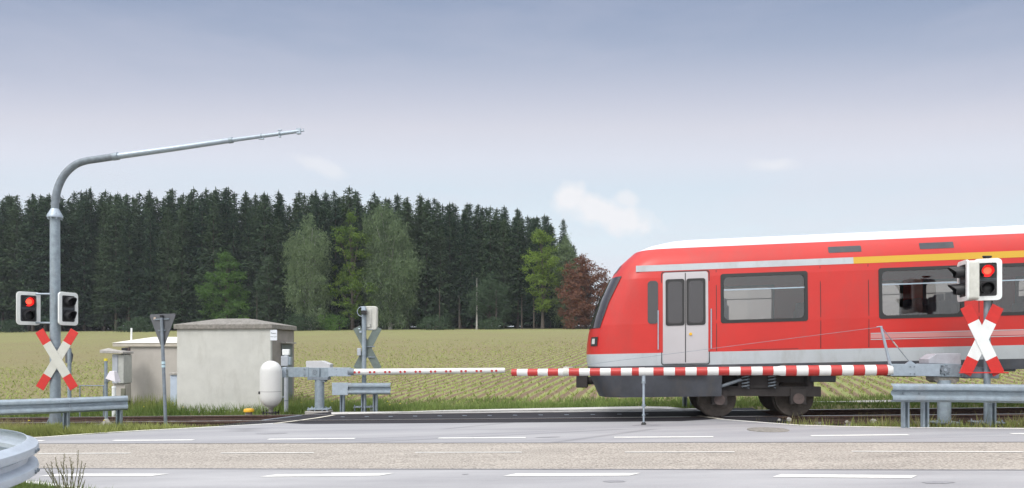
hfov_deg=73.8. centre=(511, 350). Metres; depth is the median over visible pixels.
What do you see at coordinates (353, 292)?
maple tree
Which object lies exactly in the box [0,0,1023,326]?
sky
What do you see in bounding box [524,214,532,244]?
spruce tree
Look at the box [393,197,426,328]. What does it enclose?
spruce tree
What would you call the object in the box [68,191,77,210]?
spruce tree
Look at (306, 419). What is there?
crossing line
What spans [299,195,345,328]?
spruce tree
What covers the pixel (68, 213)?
spruce tree
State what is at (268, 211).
spruce tree
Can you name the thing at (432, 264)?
spruce tree
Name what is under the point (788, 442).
ground
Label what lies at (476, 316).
bare tree
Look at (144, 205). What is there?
spruce tree
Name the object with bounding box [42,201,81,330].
spruce tree
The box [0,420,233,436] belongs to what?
verge grass
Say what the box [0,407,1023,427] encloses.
railway track
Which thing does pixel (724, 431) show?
road
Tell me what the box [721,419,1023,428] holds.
edge line
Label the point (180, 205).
spruce tree
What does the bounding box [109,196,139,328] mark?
spruce tree
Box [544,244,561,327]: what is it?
spruce tree
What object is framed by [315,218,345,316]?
spruce tree
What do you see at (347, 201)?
spruce tree
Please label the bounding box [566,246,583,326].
spruce tree
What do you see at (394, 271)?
birch tree
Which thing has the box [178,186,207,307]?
spruce tree
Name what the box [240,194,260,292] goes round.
spruce tree
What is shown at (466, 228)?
spruce tree
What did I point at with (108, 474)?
lane dash
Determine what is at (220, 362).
concrete hut
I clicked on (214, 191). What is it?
spruce tree
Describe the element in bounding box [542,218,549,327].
spruce tree
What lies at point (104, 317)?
spruce tree
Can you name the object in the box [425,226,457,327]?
spruce tree
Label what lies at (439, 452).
worn lane dash
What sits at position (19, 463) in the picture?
guardrail
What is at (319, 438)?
lane dash
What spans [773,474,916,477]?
lane dash
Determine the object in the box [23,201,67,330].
spruce tree
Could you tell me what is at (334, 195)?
spruce tree
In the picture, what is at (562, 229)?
spruce tree
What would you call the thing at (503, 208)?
spruce tree
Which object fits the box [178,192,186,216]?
spruce tree
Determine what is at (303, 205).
spruce tree
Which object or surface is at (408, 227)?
spruce tree
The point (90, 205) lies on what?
spruce tree
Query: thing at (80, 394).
railing
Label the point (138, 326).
shrub
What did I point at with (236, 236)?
spruce tree
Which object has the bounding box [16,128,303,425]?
signal mast
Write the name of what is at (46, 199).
spruce tree
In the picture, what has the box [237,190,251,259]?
spruce tree
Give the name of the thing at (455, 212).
spruce tree
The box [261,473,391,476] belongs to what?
lane dash
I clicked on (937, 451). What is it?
worn lane dash
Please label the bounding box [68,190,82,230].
spruce tree
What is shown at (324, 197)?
spruce tree
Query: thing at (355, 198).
spruce tree
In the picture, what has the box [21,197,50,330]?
spruce tree
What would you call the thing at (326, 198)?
spruce tree
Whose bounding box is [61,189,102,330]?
spruce tree
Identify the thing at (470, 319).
spruce tree
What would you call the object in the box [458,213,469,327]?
spruce tree
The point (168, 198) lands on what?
spruce tree
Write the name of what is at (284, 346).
door
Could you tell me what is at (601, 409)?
road
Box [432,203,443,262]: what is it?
spruce tree
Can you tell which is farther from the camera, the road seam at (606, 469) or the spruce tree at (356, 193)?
the spruce tree at (356, 193)
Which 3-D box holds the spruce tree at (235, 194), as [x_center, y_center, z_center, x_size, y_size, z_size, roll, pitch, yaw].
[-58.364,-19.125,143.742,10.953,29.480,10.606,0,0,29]
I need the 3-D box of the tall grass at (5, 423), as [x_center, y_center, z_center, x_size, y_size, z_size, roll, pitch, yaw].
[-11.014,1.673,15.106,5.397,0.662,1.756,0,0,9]
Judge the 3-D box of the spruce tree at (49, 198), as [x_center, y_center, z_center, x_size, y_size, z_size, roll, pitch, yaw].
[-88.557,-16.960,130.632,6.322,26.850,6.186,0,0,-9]
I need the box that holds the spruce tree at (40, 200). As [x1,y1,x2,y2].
[34,194,44,329]
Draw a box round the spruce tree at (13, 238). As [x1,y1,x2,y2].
[0,195,28,321]
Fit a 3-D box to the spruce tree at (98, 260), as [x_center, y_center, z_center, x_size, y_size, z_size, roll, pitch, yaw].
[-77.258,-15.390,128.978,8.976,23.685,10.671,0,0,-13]
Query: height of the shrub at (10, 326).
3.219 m
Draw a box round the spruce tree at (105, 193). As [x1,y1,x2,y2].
[96,189,110,205]
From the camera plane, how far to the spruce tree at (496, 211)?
128.63 m
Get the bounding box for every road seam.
[39,442,711,443]
[40,468,1023,469]
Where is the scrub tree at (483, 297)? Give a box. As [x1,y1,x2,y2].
[464,274,511,321]
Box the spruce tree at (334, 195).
[323,190,342,279]
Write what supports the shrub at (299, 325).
on the field
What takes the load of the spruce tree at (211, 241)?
on the field
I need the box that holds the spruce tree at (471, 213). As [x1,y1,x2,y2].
[468,204,477,225]
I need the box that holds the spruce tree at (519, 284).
[503,210,532,327]
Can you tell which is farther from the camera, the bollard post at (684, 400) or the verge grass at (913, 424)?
the bollard post at (684, 400)
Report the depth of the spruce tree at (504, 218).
130.42 m
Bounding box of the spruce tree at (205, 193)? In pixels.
[200,189,209,204]
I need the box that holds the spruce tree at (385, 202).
[369,197,400,328]
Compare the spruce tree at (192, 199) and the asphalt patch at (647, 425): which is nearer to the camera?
the asphalt patch at (647, 425)
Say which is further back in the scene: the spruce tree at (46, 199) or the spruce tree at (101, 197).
the spruce tree at (101, 197)
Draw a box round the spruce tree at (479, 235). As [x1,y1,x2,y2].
[464,204,489,327]
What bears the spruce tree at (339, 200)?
on the forest floor
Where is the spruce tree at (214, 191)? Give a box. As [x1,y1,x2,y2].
[211,186,221,197]
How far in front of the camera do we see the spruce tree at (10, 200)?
134.31 m
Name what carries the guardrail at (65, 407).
on the ground at (788, 442)
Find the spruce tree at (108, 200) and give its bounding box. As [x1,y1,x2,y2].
[96,193,130,329]
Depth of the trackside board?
19.97 m
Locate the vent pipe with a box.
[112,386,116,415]
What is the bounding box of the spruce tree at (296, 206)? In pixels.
[286,197,303,257]
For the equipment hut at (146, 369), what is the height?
2.685 m
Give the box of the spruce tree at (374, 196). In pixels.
[365,191,382,209]
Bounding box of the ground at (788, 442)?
[30,426,1017,486]
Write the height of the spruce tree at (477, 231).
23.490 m
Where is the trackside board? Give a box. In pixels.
[65,348,72,413]
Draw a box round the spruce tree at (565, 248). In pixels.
[546,230,579,327]
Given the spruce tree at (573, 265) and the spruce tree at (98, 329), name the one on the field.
the spruce tree at (98, 329)
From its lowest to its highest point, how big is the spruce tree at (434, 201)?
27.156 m
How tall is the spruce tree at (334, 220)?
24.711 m
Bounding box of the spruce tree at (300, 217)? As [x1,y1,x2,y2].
[280,210,314,326]
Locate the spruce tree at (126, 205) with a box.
[108,194,148,330]
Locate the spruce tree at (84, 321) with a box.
[61,200,102,330]
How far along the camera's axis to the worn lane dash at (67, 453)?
10.75 m
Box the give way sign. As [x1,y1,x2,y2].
[150,314,175,425]
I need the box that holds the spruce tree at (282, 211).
[275,196,290,241]
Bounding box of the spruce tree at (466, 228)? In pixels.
[452,210,479,327]
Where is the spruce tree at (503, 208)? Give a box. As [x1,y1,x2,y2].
[500,206,508,237]
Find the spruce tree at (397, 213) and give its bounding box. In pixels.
[393,209,410,326]
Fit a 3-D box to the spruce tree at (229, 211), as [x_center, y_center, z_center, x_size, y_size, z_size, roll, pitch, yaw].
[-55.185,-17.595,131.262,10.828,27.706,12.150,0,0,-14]
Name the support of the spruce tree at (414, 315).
on the forest floor
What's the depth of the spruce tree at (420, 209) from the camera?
126.71 m
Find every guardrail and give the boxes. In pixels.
[0,396,127,429]
[0,429,39,487]
[332,383,390,411]
[891,384,1023,428]
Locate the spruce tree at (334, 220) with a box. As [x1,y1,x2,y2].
[319,197,350,328]
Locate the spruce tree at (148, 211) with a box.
[127,197,162,330]
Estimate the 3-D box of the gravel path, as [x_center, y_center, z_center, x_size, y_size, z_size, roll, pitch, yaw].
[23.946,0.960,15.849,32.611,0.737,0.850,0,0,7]
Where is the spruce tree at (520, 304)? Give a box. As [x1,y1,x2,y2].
[505,208,529,327]
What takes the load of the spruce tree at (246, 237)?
on the field
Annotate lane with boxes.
[20,469,1023,487]
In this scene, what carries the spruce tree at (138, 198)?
on the forest floor
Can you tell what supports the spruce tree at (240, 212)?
on the forest floor
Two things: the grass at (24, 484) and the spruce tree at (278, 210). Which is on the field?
the spruce tree at (278, 210)
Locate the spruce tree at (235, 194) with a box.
[229,192,241,221]
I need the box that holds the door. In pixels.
[282,344,291,402]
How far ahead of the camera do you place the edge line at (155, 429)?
14.30 m
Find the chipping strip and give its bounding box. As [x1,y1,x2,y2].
[34,442,1023,469]
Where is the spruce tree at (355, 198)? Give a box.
[337,192,361,328]
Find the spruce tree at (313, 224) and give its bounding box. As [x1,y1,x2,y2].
[304,198,329,329]
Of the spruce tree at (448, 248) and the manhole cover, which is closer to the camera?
the manhole cover
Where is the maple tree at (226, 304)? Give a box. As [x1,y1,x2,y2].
[194,251,251,319]
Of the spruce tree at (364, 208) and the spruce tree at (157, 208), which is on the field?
the spruce tree at (157, 208)
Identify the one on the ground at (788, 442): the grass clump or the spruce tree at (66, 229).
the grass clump
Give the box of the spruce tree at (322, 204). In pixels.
[321,201,328,230]
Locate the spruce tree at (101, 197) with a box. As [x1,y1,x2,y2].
[95,195,113,328]
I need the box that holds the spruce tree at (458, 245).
[454,209,474,327]
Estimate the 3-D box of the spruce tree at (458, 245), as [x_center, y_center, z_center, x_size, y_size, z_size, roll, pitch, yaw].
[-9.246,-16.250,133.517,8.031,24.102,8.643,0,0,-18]
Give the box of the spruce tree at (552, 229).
[550,226,558,256]
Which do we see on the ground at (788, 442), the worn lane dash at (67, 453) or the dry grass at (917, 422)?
the dry grass at (917, 422)
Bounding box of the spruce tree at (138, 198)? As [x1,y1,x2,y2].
[135,192,144,244]
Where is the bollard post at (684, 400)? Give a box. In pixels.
[682,397,686,407]
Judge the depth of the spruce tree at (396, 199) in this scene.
130.27 m
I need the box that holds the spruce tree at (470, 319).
[456,229,485,328]
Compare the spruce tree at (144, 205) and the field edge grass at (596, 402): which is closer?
the field edge grass at (596, 402)
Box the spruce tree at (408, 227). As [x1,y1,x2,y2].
[403,202,414,328]
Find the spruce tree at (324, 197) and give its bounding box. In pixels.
[321,190,330,212]
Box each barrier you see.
[282,361,504,413]
[511,326,998,426]
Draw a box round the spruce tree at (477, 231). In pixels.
[472,210,483,327]
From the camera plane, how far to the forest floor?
127.08 m
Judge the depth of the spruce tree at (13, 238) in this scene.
124.14 m
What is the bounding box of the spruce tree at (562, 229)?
[556,220,567,320]
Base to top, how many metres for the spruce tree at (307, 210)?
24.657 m
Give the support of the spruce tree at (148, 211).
on the field
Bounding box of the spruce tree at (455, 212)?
[451,207,467,327]
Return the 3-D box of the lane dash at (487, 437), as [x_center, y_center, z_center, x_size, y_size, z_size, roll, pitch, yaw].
[-0.516,1.478,11.624,1.513,0.035,0.120,0,0,8]
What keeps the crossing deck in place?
on the railway track
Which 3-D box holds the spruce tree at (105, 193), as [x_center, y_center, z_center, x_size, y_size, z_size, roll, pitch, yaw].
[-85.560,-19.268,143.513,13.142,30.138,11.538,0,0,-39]
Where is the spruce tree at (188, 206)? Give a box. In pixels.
[186,191,194,225]
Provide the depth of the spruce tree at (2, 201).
132.04 m
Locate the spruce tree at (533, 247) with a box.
[522,218,544,327]
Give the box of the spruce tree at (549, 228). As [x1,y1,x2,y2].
[528,216,562,327]
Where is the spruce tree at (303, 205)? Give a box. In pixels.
[292,194,312,328]
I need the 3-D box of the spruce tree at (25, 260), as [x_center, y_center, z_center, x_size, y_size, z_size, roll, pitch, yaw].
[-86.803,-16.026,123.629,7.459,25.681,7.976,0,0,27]
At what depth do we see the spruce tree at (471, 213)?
143.29 m
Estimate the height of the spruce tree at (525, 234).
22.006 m
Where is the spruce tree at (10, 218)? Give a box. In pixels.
[3,204,25,329]
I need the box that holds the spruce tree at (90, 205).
[70,188,103,330]
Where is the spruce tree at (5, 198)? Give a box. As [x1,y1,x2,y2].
[1,195,9,211]
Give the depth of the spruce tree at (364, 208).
128.41 m
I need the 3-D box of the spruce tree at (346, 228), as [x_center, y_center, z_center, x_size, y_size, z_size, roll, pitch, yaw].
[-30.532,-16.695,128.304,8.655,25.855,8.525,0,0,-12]
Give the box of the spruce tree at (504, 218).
[499,208,520,327]
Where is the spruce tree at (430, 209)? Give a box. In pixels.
[415,197,441,315]
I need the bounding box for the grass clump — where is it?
[43,450,85,487]
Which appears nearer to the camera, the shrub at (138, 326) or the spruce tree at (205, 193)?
the shrub at (138, 326)
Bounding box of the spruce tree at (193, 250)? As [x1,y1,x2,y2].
[177,214,210,321]
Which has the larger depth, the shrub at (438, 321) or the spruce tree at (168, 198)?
the spruce tree at (168, 198)
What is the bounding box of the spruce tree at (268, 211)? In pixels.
[252,193,283,245]
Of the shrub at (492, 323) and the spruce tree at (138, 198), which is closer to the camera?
the shrub at (492, 323)
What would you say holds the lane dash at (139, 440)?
on the road at (724, 431)
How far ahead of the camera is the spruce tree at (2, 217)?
125.23 m
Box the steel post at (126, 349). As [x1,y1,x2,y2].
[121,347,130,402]
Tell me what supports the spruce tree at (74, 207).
on the field
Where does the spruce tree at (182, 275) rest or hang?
on the field
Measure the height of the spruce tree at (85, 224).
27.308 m
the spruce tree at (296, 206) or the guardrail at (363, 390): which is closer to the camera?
the guardrail at (363, 390)
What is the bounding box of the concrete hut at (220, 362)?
[174,319,296,412]
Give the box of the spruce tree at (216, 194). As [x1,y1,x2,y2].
[189,190,231,321]
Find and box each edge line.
[34,423,272,437]
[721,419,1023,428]
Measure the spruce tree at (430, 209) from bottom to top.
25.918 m
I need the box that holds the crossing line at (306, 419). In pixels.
[279,415,332,422]
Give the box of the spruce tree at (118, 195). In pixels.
[111,191,123,328]
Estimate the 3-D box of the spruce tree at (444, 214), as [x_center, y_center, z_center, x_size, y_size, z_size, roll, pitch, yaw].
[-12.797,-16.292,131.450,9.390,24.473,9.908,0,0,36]
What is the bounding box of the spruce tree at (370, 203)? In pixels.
[348,199,381,325]
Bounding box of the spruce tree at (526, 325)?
[520,218,535,327]
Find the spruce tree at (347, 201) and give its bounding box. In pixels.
[335,187,361,328]
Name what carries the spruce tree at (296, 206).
on the forest floor
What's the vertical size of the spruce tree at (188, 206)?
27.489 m
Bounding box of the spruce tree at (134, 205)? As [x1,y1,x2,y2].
[113,196,142,329]
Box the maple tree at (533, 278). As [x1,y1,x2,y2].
[519,227,563,328]
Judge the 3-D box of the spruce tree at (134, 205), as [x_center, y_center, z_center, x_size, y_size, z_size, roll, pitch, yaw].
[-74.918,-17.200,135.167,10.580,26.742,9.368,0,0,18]
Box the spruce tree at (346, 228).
[337,196,355,328]
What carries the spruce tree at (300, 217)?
on the field
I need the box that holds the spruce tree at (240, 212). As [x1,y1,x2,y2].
[237,194,251,247]
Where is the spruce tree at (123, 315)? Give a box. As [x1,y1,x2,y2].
[91,203,132,330]
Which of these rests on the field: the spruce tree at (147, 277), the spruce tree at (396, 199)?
the spruce tree at (147, 277)
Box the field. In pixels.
[0,328,1023,403]
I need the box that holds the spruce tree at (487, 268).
[471,205,510,324]
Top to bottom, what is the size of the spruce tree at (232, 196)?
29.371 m
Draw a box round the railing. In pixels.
[79,385,103,416]
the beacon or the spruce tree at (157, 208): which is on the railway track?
the beacon
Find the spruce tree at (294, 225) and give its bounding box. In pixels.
[286,212,304,311]
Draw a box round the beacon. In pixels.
[243,408,253,414]
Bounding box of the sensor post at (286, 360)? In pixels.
[281,349,291,411]
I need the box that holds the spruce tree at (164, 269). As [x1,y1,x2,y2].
[145,205,181,325]
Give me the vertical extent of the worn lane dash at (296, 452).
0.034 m
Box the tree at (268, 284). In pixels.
[251,256,285,323]
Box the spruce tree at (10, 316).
[0,212,22,321]
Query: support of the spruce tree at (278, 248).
on the field
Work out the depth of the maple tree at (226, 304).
120.00 m
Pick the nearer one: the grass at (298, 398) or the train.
the train
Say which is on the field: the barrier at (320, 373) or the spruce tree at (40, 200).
the spruce tree at (40, 200)
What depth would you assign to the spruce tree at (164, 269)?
124.21 m
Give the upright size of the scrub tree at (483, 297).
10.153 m
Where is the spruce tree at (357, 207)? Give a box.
[338,197,369,326]
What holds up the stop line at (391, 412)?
on the road at (601, 409)
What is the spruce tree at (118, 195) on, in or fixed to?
on the forest floor
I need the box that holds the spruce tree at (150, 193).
[136,189,155,265]
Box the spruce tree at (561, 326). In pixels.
[558,240,577,327]
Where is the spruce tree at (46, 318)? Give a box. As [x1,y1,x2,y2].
[32,196,82,325]
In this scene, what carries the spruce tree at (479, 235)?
on the forest floor
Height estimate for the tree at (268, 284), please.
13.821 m
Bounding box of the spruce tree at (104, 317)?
[88,200,119,330]
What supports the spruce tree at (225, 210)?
on the field
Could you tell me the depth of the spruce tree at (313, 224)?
127.65 m
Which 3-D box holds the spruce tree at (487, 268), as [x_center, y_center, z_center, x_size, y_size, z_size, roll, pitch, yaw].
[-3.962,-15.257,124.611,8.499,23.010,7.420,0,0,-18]
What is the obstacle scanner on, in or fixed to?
on the ballast
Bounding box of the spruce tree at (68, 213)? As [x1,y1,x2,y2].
[48,200,74,330]
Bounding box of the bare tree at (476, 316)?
[476,292,477,328]
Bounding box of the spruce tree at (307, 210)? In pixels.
[294,206,311,319]
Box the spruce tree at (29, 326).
[11,199,40,330]
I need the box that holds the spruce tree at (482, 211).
[466,206,487,327]
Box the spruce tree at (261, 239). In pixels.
[243,197,280,317]
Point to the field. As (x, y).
(22, 341)
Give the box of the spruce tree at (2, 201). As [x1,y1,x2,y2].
[0,199,9,326]
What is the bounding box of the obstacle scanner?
[258,361,281,414]
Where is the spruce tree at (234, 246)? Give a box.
[214,213,251,318]
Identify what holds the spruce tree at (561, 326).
on the forest floor
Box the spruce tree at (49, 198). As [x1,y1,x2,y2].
[37,194,51,328]
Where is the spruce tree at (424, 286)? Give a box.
[400,201,454,328]
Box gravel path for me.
[821,400,890,401]
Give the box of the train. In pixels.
[576,225,1023,416]
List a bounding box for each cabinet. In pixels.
[100,348,133,400]
[169,372,176,403]
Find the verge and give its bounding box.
[1,399,1023,417]
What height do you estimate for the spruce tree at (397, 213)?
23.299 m
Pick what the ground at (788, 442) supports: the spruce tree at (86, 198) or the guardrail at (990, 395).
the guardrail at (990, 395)
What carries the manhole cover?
on the road at (724, 431)
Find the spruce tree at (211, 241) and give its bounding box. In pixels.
[185,195,230,321]
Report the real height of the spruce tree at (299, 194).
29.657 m
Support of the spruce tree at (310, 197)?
on the forest floor
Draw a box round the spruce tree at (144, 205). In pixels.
[134,193,158,315]
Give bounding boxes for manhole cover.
[747,427,788,431]
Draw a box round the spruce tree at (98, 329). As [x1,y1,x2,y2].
[75,203,112,330]
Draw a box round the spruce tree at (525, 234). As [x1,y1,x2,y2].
[512,217,530,323]
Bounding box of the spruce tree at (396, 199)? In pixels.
[390,195,403,322]
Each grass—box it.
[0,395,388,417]
[0,415,131,429]
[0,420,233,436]
[12,478,112,487]
[331,392,1023,411]
[756,410,1023,428]
[784,416,1023,428]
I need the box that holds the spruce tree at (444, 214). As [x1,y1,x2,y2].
[434,204,463,326]
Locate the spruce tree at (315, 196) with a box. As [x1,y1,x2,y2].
[310,190,323,328]
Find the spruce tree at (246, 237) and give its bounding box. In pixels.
[238,210,260,318]
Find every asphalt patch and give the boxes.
[604,480,623,481]
[635,424,656,425]
[924,481,953,482]
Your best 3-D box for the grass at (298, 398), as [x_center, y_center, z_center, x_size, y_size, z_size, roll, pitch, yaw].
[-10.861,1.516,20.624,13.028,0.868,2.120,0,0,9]
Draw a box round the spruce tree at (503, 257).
[487,219,525,327]
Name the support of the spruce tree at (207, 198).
on the forest floor
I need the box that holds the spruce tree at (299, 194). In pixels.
[289,190,303,214]
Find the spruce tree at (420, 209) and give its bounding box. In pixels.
[410,193,434,328]
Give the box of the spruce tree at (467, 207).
[459,202,473,248]
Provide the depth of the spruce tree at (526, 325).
131.50 m
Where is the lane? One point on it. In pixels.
(396, 478)
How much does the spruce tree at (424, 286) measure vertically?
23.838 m
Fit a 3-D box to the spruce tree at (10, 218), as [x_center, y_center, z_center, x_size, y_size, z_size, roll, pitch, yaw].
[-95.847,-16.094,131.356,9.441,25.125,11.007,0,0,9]
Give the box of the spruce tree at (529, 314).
[518,216,554,328]
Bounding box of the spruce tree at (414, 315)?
[402,221,433,328]
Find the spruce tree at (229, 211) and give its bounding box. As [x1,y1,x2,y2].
[204,189,243,268]
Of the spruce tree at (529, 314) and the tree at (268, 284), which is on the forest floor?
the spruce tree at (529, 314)
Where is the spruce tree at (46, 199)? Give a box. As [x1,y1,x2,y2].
[35,197,50,330]
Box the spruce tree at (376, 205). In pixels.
[367,198,382,236]
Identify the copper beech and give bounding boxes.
[555,253,610,328]
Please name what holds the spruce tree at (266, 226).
on the field
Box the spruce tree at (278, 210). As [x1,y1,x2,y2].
[261,190,292,319]
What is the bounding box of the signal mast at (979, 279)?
[948,256,1008,426]
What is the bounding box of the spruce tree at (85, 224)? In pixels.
[66,194,100,329]
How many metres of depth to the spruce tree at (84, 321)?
124.56 m
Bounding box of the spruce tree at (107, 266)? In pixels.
[91,194,136,330]
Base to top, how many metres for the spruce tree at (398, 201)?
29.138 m
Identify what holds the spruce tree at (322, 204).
on the forest floor
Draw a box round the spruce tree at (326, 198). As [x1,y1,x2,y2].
[323,193,331,217]
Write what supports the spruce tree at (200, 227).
on the field
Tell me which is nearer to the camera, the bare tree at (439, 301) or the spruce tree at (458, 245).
the bare tree at (439, 301)
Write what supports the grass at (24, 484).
on the ground at (788, 442)
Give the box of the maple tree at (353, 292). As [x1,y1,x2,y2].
[320,208,379,329]
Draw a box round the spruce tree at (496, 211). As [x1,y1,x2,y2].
[482,207,513,325]
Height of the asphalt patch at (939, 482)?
0.007 m
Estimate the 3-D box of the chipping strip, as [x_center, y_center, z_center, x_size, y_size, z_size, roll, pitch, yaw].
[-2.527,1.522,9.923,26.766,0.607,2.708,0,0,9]
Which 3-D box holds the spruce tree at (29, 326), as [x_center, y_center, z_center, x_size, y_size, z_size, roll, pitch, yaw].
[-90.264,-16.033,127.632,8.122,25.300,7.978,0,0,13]
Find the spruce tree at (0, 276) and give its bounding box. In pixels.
[0,215,12,311]
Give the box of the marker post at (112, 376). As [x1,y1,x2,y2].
[95,358,127,425]
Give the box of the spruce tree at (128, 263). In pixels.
[103,209,145,327]
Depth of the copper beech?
116.59 m
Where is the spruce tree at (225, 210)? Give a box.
[204,187,242,287]
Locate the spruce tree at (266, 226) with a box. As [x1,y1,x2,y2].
[233,191,287,321]
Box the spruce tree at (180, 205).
[161,198,190,316]
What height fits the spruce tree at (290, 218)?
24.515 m
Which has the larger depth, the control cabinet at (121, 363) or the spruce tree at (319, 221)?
the spruce tree at (319, 221)
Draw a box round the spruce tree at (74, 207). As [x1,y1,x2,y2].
[65,203,82,330]
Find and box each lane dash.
[38,453,96,453]
[43,474,162,475]
[112,439,194,440]
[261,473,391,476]
[267,438,354,439]
[280,452,313,452]
[415,452,464,452]
[450,437,525,437]
[505,473,637,475]
[614,436,712,437]
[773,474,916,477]
[811,434,907,435]
[853,451,1022,451]
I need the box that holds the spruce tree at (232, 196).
[222,188,239,240]
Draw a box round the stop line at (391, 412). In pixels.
[349,410,453,413]
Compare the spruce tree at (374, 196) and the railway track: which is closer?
the railway track
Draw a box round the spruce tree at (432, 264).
[419,223,441,328]
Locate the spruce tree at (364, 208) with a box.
[354,205,374,276]
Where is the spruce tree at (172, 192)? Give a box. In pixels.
[155,187,181,329]
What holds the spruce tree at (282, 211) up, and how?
on the forest floor
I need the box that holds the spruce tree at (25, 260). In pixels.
[7,192,48,331]
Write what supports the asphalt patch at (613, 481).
on the lane
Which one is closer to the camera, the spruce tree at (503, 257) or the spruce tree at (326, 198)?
the spruce tree at (503, 257)
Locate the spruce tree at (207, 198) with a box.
[201,194,211,244]
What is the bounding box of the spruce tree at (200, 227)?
[170,192,223,321]
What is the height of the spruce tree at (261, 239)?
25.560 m
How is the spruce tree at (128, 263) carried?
on the field
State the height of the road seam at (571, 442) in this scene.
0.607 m
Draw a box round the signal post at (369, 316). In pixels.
[353,306,381,410]
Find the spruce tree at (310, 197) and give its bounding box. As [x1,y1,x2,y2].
[300,193,314,210]
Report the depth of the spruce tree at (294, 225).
126.91 m
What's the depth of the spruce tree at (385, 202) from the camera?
124.17 m
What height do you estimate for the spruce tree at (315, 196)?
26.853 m
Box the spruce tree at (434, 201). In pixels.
[424,197,441,327]
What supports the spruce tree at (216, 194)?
on the field
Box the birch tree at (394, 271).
[358,202,430,329]
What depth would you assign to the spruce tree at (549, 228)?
126.74 m
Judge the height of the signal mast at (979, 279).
3.074 m
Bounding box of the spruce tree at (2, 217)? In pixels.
[0,202,15,331]
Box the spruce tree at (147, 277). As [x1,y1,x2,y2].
[128,211,166,327]
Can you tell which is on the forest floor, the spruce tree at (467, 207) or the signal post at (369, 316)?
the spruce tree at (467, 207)
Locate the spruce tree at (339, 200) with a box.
[321,197,346,328]
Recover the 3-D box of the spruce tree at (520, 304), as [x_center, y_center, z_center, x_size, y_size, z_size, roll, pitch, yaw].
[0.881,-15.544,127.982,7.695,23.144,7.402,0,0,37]
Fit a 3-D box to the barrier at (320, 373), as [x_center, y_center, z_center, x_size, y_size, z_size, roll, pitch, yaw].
[-3.163,1.010,18.362,5.956,1.492,0.620,0,0,0]
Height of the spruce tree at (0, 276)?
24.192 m
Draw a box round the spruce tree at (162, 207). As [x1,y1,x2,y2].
[157,197,166,239]
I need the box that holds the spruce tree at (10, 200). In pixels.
[4,196,26,329]
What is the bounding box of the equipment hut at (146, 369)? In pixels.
[113,328,176,403]
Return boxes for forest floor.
[64,326,589,329]
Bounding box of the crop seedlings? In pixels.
[0,337,1023,415]
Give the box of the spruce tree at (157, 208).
[130,197,164,315]
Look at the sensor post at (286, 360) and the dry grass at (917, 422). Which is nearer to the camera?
the dry grass at (917, 422)
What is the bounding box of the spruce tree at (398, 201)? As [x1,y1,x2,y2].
[393,193,402,209]
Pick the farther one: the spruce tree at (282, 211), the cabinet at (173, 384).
the spruce tree at (282, 211)
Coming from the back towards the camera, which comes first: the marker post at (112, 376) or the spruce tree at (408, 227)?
the spruce tree at (408, 227)
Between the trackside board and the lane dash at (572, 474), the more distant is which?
the trackside board
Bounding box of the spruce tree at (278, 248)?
[254,218,294,324]
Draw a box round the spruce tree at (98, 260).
[81,211,124,330]
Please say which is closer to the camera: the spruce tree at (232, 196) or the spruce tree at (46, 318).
the spruce tree at (46, 318)
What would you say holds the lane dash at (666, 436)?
on the road at (724, 431)
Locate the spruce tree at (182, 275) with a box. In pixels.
[158,208,200,328]
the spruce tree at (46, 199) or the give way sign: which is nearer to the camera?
the give way sign
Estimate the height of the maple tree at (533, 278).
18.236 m
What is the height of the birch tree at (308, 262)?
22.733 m
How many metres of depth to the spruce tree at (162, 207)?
133.50 m
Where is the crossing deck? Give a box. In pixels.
[217,408,786,426]
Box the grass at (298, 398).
[1,390,352,412]
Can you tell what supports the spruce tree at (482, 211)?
on the forest floor
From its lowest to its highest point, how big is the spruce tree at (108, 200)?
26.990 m
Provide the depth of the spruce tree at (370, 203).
124.91 m
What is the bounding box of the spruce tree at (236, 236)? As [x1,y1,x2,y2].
[221,211,246,316]
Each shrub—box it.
[0,319,27,332]
[112,315,154,331]
[281,310,319,330]
[317,313,349,330]
[415,313,458,329]
[478,316,511,329]
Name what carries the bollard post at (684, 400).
on the verge
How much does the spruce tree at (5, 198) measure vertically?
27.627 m
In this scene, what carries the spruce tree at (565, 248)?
on the forest floor
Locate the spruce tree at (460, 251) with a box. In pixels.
[444,224,472,328]
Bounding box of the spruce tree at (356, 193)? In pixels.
[352,191,362,224]
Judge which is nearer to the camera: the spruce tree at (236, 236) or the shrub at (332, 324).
the shrub at (332, 324)
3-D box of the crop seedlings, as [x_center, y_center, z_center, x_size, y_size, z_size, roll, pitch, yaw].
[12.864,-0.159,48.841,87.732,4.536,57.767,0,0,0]
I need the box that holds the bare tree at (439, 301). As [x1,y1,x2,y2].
[439,284,439,329]
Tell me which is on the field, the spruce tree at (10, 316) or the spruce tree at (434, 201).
the spruce tree at (10, 316)
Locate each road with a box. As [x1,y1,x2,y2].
[36,419,1023,443]
[331,406,699,413]
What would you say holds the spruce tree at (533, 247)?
on the forest floor
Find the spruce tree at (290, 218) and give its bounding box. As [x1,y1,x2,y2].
[283,204,294,324]
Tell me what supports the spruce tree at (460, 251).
on the forest floor
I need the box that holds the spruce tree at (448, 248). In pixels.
[429,202,466,328]
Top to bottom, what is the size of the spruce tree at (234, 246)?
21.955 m
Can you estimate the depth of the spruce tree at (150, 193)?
134.30 m
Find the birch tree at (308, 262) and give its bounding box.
[278,213,338,329]
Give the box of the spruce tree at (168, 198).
[144,195,176,329]

